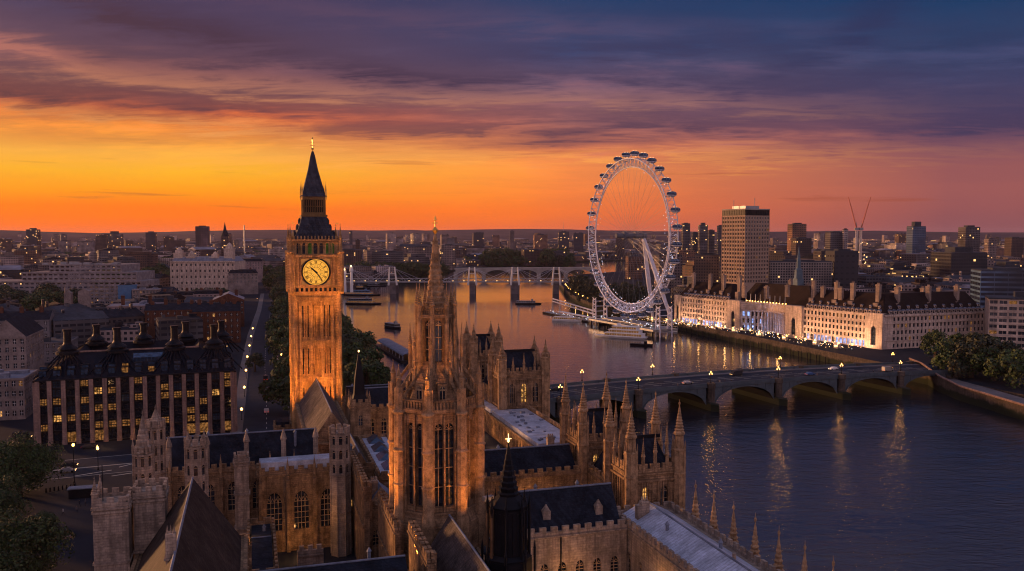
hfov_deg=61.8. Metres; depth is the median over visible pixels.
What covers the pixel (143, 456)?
octagonal turret
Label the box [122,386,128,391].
window
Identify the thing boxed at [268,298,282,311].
tree
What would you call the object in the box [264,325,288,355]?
tree
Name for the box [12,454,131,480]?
road
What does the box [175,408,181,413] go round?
window
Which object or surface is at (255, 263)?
building
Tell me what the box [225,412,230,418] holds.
window
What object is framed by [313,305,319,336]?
lancet window
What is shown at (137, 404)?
window
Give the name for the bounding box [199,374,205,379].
window
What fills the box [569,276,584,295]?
tree
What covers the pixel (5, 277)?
city building
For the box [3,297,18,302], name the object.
city building
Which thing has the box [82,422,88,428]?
window
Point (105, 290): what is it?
building
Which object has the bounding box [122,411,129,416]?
window
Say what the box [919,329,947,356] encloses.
tree
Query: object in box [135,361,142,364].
roof window
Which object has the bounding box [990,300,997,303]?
window
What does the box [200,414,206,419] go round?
window
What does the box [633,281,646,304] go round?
tree
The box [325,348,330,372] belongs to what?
lancet window
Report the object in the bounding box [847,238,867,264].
construction tower
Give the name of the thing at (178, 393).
window
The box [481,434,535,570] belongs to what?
ventilation turret
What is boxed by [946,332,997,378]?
tree
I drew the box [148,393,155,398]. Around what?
window
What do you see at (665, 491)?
window
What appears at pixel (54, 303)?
city building
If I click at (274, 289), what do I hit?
tree
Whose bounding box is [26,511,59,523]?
tree
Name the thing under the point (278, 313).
tree
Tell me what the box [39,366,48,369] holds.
roof window
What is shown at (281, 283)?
tree
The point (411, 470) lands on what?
tracery window
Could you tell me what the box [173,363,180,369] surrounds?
roof window
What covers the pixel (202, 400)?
window
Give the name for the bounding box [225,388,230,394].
window
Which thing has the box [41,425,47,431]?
window
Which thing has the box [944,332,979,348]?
tree
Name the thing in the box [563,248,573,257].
tree
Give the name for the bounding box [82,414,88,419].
window
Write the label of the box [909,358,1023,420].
river wall
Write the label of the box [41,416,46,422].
window
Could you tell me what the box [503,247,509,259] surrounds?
tree
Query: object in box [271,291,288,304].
tree
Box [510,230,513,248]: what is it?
tower block
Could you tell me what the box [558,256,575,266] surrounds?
tree
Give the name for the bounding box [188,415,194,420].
window
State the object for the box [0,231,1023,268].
distant city
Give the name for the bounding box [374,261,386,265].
tree
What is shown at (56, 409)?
window
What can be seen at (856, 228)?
tower crane
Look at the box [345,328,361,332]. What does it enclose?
tree
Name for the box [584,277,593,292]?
tree
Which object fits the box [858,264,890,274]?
city building
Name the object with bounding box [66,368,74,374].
roof window
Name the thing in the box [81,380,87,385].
window
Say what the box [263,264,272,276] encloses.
tree
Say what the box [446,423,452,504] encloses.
tracery window
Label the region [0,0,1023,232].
sky
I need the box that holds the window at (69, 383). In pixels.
[67,381,73,386]
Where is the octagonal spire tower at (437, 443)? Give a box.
[387,216,485,569]
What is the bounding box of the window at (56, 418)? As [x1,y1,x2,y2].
[54,415,60,421]
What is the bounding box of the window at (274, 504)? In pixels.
[267,493,281,529]
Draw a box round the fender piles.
[658,322,825,362]
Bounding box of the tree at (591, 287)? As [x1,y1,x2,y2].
[584,279,600,302]
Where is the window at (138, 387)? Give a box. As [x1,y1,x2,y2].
[135,385,141,391]
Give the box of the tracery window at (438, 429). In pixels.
[435,424,442,505]
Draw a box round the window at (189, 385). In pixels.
[187,382,193,388]
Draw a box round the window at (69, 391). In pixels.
[67,389,74,395]
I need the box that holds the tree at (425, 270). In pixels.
[420,264,429,277]
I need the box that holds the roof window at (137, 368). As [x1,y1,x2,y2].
[134,365,141,371]
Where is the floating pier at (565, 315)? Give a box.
[543,310,608,324]
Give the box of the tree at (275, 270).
[263,269,284,285]
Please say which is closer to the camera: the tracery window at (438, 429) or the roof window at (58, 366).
the tracery window at (438, 429)
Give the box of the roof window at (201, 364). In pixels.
[199,362,205,368]
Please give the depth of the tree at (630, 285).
836.56 m
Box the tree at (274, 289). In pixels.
[269,286,287,298]
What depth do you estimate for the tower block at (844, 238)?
1475.37 m
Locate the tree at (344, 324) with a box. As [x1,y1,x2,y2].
[342,318,347,327]
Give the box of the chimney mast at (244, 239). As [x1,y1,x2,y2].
[244,225,244,254]
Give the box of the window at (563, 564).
[558,562,565,570]
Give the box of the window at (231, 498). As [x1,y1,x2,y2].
[228,482,234,509]
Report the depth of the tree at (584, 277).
1041.59 m
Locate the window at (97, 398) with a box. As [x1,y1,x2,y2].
[95,396,101,401]
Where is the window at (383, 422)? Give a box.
[381,418,385,433]
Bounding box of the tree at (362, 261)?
[353,260,369,265]
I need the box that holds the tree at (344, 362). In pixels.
[342,359,349,367]
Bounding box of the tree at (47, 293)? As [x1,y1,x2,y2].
[35,287,54,296]
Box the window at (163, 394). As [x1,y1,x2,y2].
[161,392,168,397]
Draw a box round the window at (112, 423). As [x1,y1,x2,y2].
[109,420,115,426]
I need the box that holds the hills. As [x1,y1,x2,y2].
[0,229,1023,240]
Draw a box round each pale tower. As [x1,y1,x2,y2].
[90,468,133,570]
[132,477,169,555]
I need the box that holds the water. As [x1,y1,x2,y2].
[341,261,1023,570]
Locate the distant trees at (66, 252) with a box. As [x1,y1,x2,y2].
[57,242,930,255]
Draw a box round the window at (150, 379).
[148,377,154,382]
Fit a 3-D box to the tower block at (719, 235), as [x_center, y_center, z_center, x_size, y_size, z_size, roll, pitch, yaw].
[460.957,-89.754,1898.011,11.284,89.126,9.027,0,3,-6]
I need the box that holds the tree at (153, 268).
[140,266,162,273]
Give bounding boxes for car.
[58,467,75,473]
[60,461,77,466]
[81,443,97,448]
[682,380,692,384]
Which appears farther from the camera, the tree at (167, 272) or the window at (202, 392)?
the tree at (167, 272)
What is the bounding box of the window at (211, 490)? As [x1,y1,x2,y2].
[209,484,214,503]
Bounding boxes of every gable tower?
[64,286,72,303]
[78,288,90,307]
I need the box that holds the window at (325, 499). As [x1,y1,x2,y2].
[321,489,329,525]
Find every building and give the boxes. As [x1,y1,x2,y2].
[0,254,23,266]
[0,261,158,303]
[0,264,24,283]
[0,275,12,287]
[0,300,21,306]
[0,301,25,311]
[0,306,53,336]
[0,313,44,373]
[0,369,37,420]
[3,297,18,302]
[20,270,51,283]
[24,264,37,271]
[35,299,63,310]
[37,255,64,270]
[37,303,96,312]
[44,334,78,362]
[49,270,71,283]
[52,310,108,345]
[57,256,91,266]
[68,266,96,283]
[90,286,117,298]
[91,303,109,309]
[97,303,144,325]
[99,256,112,262]
[100,321,142,342]
[106,294,163,313]
[108,256,139,269]
[113,297,163,302]
[117,283,136,298]
[125,251,157,266]
[128,271,169,286]
[131,285,172,298]
[132,287,160,298]
[136,298,166,302]
[140,291,185,302]
[144,299,193,338]
[145,294,177,302]
[148,285,178,290]
[154,289,194,296]
[156,314,202,340]
[170,243,244,290]
[183,249,199,255]
[184,295,213,302]
[192,297,240,342]
[193,288,225,296]
[213,290,244,326]
[228,267,257,293]
[243,257,262,281]
[344,265,371,271]
[353,271,372,280]
[363,267,379,277]
[371,265,395,275]
[671,285,686,301]
[673,284,689,304]
[682,261,693,276]
[682,277,686,284]
[687,276,691,283]
[769,251,796,260]
[795,254,812,259]
[827,285,875,291]
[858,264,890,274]
[858,270,894,284]
[865,282,893,286]
[871,268,897,274]
[877,261,893,264]
[879,275,914,284]
[881,285,895,292]
[885,262,910,269]
[886,270,927,276]
[889,285,919,292]
[894,261,912,265]
[898,252,930,263]
[901,273,928,281]
[910,266,928,270]
[911,263,929,265]
[911,276,938,287]
[917,280,969,295]
[931,275,947,281]
[934,277,969,287]
[943,271,970,281]
[960,284,969,289]
[987,261,1000,266]
[994,261,1023,267]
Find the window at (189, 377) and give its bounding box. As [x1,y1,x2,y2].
[187,374,193,379]
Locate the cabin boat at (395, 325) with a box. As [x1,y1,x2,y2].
[384,318,400,328]
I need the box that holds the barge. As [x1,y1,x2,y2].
[630,341,652,345]
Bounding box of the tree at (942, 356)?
[925,337,980,374]
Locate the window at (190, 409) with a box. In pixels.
[187,407,194,412]
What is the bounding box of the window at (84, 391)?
[81,388,87,394]
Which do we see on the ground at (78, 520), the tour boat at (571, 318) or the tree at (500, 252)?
the tree at (500, 252)
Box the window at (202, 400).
[200,398,206,403]
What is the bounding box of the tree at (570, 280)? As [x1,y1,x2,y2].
[566,273,580,289]
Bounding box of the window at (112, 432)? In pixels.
[109,429,116,438]
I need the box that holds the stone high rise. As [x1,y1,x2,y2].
[721,200,769,291]
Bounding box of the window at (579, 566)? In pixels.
[576,560,582,570]
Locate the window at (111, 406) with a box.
[109,403,115,409]
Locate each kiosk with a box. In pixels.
[67,484,97,498]
[812,339,818,344]
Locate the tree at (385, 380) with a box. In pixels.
[364,374,390,383]
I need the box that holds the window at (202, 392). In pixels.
[200,390,206,395]
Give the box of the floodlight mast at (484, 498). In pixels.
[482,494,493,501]
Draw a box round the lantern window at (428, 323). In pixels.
[426,321,429,360]
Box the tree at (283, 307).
[270,303,288,317]
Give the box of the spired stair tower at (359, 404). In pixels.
[347,350,371,437]
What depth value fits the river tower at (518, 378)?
230.61 m
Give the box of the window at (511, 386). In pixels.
[510,384,512,402]
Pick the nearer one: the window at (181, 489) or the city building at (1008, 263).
the window at (181, 489)
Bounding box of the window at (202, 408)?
[200,406,206,411]
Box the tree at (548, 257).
[538,248,555,265]
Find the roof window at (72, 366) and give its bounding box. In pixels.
[67,364,75,368]
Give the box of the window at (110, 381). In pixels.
[108,379,114,384]
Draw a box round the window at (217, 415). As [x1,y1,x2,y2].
[213,413,219,418]
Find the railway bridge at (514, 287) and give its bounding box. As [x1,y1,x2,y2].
[344,267,594,293]
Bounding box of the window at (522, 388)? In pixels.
[521,384,525,401]
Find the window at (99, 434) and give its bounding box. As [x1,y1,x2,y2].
[95,430,103,439]
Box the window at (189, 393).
[187,390,193,396]
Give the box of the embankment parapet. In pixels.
[561,284,951,378]
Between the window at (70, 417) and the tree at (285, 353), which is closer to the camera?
the window at (70, 417)
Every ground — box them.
[0,256,896,570]
[559,269,1023,397]
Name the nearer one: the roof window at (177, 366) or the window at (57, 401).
the window at (57, 401)
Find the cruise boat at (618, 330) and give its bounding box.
[594,323,647,339]
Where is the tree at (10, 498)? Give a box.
[0,472,33,519]
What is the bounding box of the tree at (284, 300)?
[274,296,288,309]
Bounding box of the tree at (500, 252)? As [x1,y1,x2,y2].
[491,248,505,257]
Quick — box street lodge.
[273,417,292,429]
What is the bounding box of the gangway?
[552,298,596,314]
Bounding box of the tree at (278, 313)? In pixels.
[272,310,286,317]
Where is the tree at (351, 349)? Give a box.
[342,339,376,362]
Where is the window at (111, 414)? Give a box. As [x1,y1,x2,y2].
[109,412,115,417]
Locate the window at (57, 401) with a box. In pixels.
[53,398,60,404]
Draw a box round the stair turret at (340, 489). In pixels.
[329,423,351,556]
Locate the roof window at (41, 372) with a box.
[38,370,46,376]
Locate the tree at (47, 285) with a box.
[35,283,61,292]
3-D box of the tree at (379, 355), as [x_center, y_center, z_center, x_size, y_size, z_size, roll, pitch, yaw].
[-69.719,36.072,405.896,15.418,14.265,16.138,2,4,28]
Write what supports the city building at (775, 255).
on the ground at (917, 354)
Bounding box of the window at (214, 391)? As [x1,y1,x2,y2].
[212,389,218,394]
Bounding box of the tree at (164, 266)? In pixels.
[154,263,169,269]
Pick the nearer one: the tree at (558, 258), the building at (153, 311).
the building at (153, 311)
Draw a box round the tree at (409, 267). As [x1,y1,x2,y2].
[405,261,422,277]
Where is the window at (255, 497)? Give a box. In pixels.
[253,480,257,507]
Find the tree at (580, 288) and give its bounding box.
[575,281,593,302]
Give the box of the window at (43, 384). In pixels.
[40,382,45,388]
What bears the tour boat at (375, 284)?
on the water
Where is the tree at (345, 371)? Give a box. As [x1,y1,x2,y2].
[342,364,354,395]
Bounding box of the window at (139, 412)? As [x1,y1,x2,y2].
[136,410,141,416]
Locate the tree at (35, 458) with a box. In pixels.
[0,430,67,496]
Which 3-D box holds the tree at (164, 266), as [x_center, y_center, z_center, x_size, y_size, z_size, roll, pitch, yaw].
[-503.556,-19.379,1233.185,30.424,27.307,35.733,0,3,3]
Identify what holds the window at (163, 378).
in the chimneyed office block at (96, 387)
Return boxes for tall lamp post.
[72,443,75,484]
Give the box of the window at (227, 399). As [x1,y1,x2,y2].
[225,396,230,402]
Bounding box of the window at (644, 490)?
[643,487,645,498]
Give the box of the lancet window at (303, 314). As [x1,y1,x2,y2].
[302,306,308,336]
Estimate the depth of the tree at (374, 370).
340.81 m
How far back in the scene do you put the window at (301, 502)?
182.28 m
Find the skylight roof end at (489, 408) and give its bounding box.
[484,400,497,434]
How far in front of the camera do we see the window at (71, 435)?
275.88 m
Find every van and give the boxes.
[12,431,31,438]
[730,370,742,375]
[882,366,893,371]
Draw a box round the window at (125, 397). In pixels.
[122,394,128,400]
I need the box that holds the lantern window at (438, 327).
[435,321,441,361]
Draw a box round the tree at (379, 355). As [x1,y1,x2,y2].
[356,347,383,360]
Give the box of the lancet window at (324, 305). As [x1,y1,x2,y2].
[324,305,329,335]
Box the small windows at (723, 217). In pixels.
[722,217,768,282]
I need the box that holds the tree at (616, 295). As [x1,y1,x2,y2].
[600,287,621,313]
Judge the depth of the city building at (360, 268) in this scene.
1342.23 m
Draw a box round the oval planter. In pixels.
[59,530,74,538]
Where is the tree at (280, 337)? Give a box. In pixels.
[269,327,288,355]
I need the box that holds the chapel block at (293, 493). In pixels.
[256,453,329,552]
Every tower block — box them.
[26,228,40,244]
[58,240,71,252]
[77,241,94,251]
[106,231,123,249]
[145,231,156,249]
[195,226,209,246]
[342,248,362,264]
[349,230,352,243]
[355,239,359,248]
[372,251,403,264]
[408,246,432,258]
[441,244,455,269]
[473,232,483,246]
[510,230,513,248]
[521,249,544,265]
[533,234,547,249]
[553,250,565,263]
[558,222,568,248]
[625,255,642,278]
[654,253,681,292]
[681,223,689,249]
[691,232,697,253]
[694,253,720,282]
[698,223,707,253]
[708,229,714,252]
[717,225,721,253]
[769,259,832,291]
[787,223,806,250]
[791,237,811,256]
[813,249,833,260]
[825,231,841,248]
[825,249,858,286]
[842,228,847,248]
[906,222,925,252]
[930,247,987,281]
[958,225,979,251]
[970,267,1023,306]
[984,238,996,258]
[1004,237,1023,257]
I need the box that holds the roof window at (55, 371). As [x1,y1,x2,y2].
[52,369,60,375]
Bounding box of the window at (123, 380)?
[121,378,128,383]
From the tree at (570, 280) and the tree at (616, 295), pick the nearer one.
the tree at (616, 295)
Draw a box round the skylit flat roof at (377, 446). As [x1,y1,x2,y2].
[360,433,388,484]
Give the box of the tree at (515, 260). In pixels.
[511,256,523,266]
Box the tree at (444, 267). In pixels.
[427,260,449,277]
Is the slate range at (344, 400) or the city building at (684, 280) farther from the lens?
the city building at (684, 280)
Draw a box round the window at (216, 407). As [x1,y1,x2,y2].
[213,405,219,410]
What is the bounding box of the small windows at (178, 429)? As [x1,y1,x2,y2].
[165,421,230,434]
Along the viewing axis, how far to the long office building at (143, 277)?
841.37 m
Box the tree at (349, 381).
[343,367,374,395]
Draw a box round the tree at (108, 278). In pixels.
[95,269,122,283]
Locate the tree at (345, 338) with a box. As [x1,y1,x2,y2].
[342,334,356,344]
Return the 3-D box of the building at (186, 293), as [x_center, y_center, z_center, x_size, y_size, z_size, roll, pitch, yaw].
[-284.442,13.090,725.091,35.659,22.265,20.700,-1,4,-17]
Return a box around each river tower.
[463,321,502,386]
[488,336,549,422]
[560,371,630,484]
[603,392,685,509]
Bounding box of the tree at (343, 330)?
[342,323,352,337]
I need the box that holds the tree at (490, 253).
[480,250,498,257]
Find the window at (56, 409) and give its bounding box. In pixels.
[54,407,60,412]
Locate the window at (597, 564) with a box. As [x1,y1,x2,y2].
[593,558,600,570]
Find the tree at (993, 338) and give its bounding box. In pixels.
[966,334,1001,351]
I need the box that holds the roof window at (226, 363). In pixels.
[224,361,230,367]
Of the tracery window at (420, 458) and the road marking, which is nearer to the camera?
the tracery window at (420, 458)
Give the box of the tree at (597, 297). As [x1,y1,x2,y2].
[590,287,607,308]
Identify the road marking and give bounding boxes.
[54,454,130,478]
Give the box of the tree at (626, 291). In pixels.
[611,283,632,307]
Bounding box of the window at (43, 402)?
[40,399,46,405]
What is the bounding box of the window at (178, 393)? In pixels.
[174,391,180,397]
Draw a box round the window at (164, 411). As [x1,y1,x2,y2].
[162,408,168,414]
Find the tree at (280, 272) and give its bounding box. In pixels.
[271,270,285,285]
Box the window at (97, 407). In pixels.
[95,404,102,410]
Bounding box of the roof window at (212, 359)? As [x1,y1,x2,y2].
[211,358,218,361]
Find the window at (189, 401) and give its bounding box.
[187,399,193,404]
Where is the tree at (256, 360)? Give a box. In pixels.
[244,352,264,371]
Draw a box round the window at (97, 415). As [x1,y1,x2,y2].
[95,413,102,418]
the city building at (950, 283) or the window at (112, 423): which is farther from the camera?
the city building at (950, 283)
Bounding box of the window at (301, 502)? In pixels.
[294,491,308,528]
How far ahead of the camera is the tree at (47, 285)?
790.87 m
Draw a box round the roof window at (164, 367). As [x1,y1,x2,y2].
[161,364,167,370]
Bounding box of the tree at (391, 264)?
[387,262,402,274]
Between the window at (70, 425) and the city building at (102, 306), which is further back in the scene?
the city building at (102, 306)
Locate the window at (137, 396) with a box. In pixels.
[135,394,141,399]
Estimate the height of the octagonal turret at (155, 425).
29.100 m
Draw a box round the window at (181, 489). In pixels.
[178,486,184,497]
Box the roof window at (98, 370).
[94,367,102,373]
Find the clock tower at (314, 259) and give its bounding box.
[285,137,343,428]
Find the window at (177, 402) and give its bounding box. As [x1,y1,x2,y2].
[174,399,181,405]
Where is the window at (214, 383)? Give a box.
[212,381,218,386]
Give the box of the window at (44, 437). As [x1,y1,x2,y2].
[41,434,47,443]
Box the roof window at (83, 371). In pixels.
[80,368,88,374]
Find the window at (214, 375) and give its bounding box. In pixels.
[212,373,218,378]
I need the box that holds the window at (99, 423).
[96,421,102,427]
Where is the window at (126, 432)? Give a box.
[122,428,130,437]
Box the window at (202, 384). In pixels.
[200,382,206,387]
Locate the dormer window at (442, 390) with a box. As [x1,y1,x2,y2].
[440,387,444,399]
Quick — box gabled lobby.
[431,514,489,570]
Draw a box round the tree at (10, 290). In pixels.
[4,288,21,293]
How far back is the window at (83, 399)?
276.18 m
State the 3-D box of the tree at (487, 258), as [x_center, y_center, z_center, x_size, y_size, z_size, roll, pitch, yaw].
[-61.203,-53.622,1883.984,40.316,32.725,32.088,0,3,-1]
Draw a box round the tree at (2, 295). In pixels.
[0,292,15,299]
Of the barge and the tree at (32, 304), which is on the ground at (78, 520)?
the tree at (32, 304)
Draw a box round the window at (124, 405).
[122,403,128,408]
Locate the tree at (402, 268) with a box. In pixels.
[396,262,408,274]
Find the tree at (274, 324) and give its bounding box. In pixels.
[264,317,288,330]
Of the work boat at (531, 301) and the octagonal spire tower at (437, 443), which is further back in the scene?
the work boat at (531, 301)
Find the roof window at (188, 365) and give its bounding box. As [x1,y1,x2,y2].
[186,363,193,368]
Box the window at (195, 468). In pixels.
[194,466,197,475]
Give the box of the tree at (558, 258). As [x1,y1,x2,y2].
[552,255,566,266]
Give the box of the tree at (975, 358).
[965,347,1012,380]
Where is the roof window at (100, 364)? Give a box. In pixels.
[95,363,102,367]
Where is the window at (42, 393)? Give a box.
[40,391,46,396]
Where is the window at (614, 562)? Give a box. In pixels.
[611,556,617,570]
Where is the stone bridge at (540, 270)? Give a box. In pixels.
[454,267,592,277]
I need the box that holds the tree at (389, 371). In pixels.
[370,358,390,384]
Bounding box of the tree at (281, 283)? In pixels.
[273,281,285,286]
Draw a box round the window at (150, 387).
[148,384,154,390]
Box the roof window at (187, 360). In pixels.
[186,359,193,362]
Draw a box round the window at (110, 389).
[108,387,115,392]
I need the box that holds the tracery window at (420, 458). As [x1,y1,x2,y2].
[418,424,422,505]
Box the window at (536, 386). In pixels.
[533,383,537,401]
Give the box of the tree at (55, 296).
[48,291,77,303]
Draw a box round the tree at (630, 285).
[618,281,634,302]
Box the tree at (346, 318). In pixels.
[342,315,352,325]
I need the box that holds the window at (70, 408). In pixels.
[68,406,74,412]
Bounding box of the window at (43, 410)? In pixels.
[41,408,46,413]
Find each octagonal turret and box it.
[131,410,154,485]
[145,405,166,481]
[184,431,208,496]
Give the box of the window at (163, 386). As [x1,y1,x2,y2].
[161,384,167,389]
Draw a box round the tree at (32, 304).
[20,295,45,310]
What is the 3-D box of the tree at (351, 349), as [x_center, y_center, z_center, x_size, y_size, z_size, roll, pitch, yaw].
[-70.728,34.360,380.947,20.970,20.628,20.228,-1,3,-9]
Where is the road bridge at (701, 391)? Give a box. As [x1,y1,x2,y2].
[550,361,961,423]
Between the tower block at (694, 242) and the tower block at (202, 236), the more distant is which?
the tower block at (694, 242)
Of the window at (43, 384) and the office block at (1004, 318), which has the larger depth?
the office block at (1004, 318)
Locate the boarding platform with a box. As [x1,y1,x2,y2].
[589,297,677,337]
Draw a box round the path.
[947,378,1023,403]
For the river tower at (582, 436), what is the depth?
181.82 m
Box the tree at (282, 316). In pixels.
[274,314,288,319]
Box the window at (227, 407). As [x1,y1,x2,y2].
[225,404,230,410]
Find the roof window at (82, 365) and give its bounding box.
[81,364,89,367]
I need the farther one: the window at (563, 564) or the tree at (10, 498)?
the tree at (10, 498)
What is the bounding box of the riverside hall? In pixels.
[674,249,984,349]
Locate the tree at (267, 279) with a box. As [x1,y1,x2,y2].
[261,273,274,289]
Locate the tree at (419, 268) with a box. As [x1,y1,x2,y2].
[407,262,428,277]
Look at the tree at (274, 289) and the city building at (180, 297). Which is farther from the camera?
the tree at (274, 289)
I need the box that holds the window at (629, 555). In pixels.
[629,555,630,570]
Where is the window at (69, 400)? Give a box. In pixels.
[67,397,74,403]
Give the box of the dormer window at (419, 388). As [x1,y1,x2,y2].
[417,386,420,398]
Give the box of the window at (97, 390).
[95,387,101,393]
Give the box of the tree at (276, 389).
[258,361,289,413]
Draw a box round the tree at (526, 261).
[518,255,531,266]
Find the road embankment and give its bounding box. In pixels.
[242,293,288,431]
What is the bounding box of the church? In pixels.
[221,223,228,255]
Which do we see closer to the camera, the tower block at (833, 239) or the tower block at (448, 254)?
the tower block at (833, 239)
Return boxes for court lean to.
[246,517,278,570]
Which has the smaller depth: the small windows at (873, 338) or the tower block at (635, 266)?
the small windows at (873, 338)
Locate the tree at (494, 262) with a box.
[487,257,500,267]
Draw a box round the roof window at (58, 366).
[53,365,61,369]
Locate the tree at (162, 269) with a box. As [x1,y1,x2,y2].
[154,266,166,273]
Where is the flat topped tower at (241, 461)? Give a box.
[233,451,249,533]
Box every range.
[166,427,319,526]
[258,548,407,570]
[295,378,347,453]
[341,383,389,419]
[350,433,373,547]
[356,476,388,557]
[365,386,405,436]
[481,364,488,401]
[484,431,504,449]
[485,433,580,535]
[489,405,559,447]
[519,480,627,570]
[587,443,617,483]
[617,484,834,570]
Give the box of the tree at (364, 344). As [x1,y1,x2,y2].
[348,338,375,348]
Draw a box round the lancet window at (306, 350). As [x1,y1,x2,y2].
[303,348,308,373]
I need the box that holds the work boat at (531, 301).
[515,299,540,303]
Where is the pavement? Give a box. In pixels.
[230,293,289,432]
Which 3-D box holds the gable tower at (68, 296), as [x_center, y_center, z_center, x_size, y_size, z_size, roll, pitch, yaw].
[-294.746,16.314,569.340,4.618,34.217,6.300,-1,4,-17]
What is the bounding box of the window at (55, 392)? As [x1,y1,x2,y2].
[53,390,60,395]
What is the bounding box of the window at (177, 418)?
[175,416,181,421]
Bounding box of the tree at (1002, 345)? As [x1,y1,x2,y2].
[992,340,1023,352]
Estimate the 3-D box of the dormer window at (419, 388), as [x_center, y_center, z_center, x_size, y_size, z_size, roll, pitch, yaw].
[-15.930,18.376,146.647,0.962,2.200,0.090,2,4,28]
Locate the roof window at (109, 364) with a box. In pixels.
[108,363,115,366]
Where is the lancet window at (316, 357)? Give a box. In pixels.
[315,348,318,373]
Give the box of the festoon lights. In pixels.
[642,317,857,346]
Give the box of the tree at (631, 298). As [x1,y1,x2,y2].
[623,288,644,310]
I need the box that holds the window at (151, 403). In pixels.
[148,401,155,406]
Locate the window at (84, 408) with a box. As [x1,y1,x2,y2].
[81,405,88,411]
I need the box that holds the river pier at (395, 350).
[375,338,408,362]
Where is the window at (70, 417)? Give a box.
[68,415,74,420]
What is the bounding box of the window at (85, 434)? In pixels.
[81,431,89,440]
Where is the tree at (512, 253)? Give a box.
[506,249,520,258]
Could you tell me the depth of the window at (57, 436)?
274.50 m
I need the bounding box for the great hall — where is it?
[129,477,251,570]
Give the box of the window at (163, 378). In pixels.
[161,376,167,381]
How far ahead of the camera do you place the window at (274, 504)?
180.68 m
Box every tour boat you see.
[343,289,380,295]
[345,297,380,304]
[356,284,369,288]
[367,283,386,285]
[552,314,581,321]
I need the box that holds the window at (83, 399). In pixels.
[81,397,88,402]
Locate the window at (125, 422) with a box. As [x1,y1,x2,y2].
[122,419,129,425]
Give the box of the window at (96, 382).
[94,379,101,385]
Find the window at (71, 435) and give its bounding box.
[68,432,75,441]
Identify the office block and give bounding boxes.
[32,320,244,445]
[984,291,1023,348]
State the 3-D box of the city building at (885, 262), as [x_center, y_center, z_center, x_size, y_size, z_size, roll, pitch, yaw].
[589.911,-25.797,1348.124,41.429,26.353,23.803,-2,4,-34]
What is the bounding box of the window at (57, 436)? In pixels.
[54,433,61,442]
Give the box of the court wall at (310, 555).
[297,544,323,565]
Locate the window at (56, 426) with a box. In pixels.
[54,424,61,430]
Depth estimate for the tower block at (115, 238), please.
2581.93 m
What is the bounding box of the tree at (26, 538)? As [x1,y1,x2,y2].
[0,506,75,570]
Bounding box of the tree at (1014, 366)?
[983,347,1023,388]
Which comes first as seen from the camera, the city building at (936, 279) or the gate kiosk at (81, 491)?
the gate kiosk at (81, 491)
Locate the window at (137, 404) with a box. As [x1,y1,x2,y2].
[135,402,142,407]
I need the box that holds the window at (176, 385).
[174,383,180,388]
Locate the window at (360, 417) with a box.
[359,415,362,424]
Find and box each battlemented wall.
[350,450,372,559]
[377,489,403,556]
[407,520,436,570]
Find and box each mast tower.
[344,269,346,291]
[350,265,352,291]
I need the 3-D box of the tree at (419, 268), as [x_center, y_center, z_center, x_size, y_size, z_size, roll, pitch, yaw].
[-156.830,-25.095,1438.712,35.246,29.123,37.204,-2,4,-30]
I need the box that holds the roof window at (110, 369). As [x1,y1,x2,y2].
[108,366,115,372]
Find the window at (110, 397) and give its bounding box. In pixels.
[108,395,115,401]
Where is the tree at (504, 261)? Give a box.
[496,257,511,266]
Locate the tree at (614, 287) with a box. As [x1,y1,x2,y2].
[604,282,621,303]
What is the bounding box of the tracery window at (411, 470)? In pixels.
[409,423,413,503]
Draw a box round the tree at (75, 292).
[60,288,80,303]
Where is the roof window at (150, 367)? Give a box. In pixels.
[148,365,154,370]
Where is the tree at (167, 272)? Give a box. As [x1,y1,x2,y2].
[163,269,169,275]
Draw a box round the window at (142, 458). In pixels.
[141,457,143,466]
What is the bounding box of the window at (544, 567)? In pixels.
[540,564,547,570]
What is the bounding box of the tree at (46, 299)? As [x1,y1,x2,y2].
[19,291,53,307]
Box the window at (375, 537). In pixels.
[373,530,377,544]
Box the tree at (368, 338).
[348,330,376,347]
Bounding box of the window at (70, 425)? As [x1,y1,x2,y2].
[68,423,75,429]
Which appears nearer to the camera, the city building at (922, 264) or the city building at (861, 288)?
the city building at (861, 288)
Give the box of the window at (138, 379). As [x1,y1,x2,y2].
[135,377,141,382]
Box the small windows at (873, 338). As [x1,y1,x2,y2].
[677,306,982,346]
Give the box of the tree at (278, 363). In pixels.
[270,359,289,381]
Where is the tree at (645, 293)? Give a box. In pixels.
[641,285,661,309]
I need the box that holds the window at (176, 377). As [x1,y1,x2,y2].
[174,375,180,380]
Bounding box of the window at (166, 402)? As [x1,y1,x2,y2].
[162,400,168,406]
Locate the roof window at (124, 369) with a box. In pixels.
[121,366,128,372]
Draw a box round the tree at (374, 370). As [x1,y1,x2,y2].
[343,358,389,384]
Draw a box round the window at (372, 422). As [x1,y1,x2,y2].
[371,419,373,433]
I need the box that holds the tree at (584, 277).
[577,271,589,283]
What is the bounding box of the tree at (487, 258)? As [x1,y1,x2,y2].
[477,255,492,267]
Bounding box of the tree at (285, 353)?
[269,342,289,366]
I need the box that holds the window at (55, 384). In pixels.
[53,382,59,387]
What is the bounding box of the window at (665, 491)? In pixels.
[660,486,666,505]
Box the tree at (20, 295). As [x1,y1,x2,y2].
[4,290,31,302]
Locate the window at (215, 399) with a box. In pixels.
[212,397,218,402]
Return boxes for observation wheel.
[586,150,682,323]
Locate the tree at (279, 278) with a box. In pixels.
[272,276,285,283]
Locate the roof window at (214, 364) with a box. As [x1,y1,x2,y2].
[211,362,218,367]
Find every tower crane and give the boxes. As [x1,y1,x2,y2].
[848,197,859,250]
[859,197,870,266]

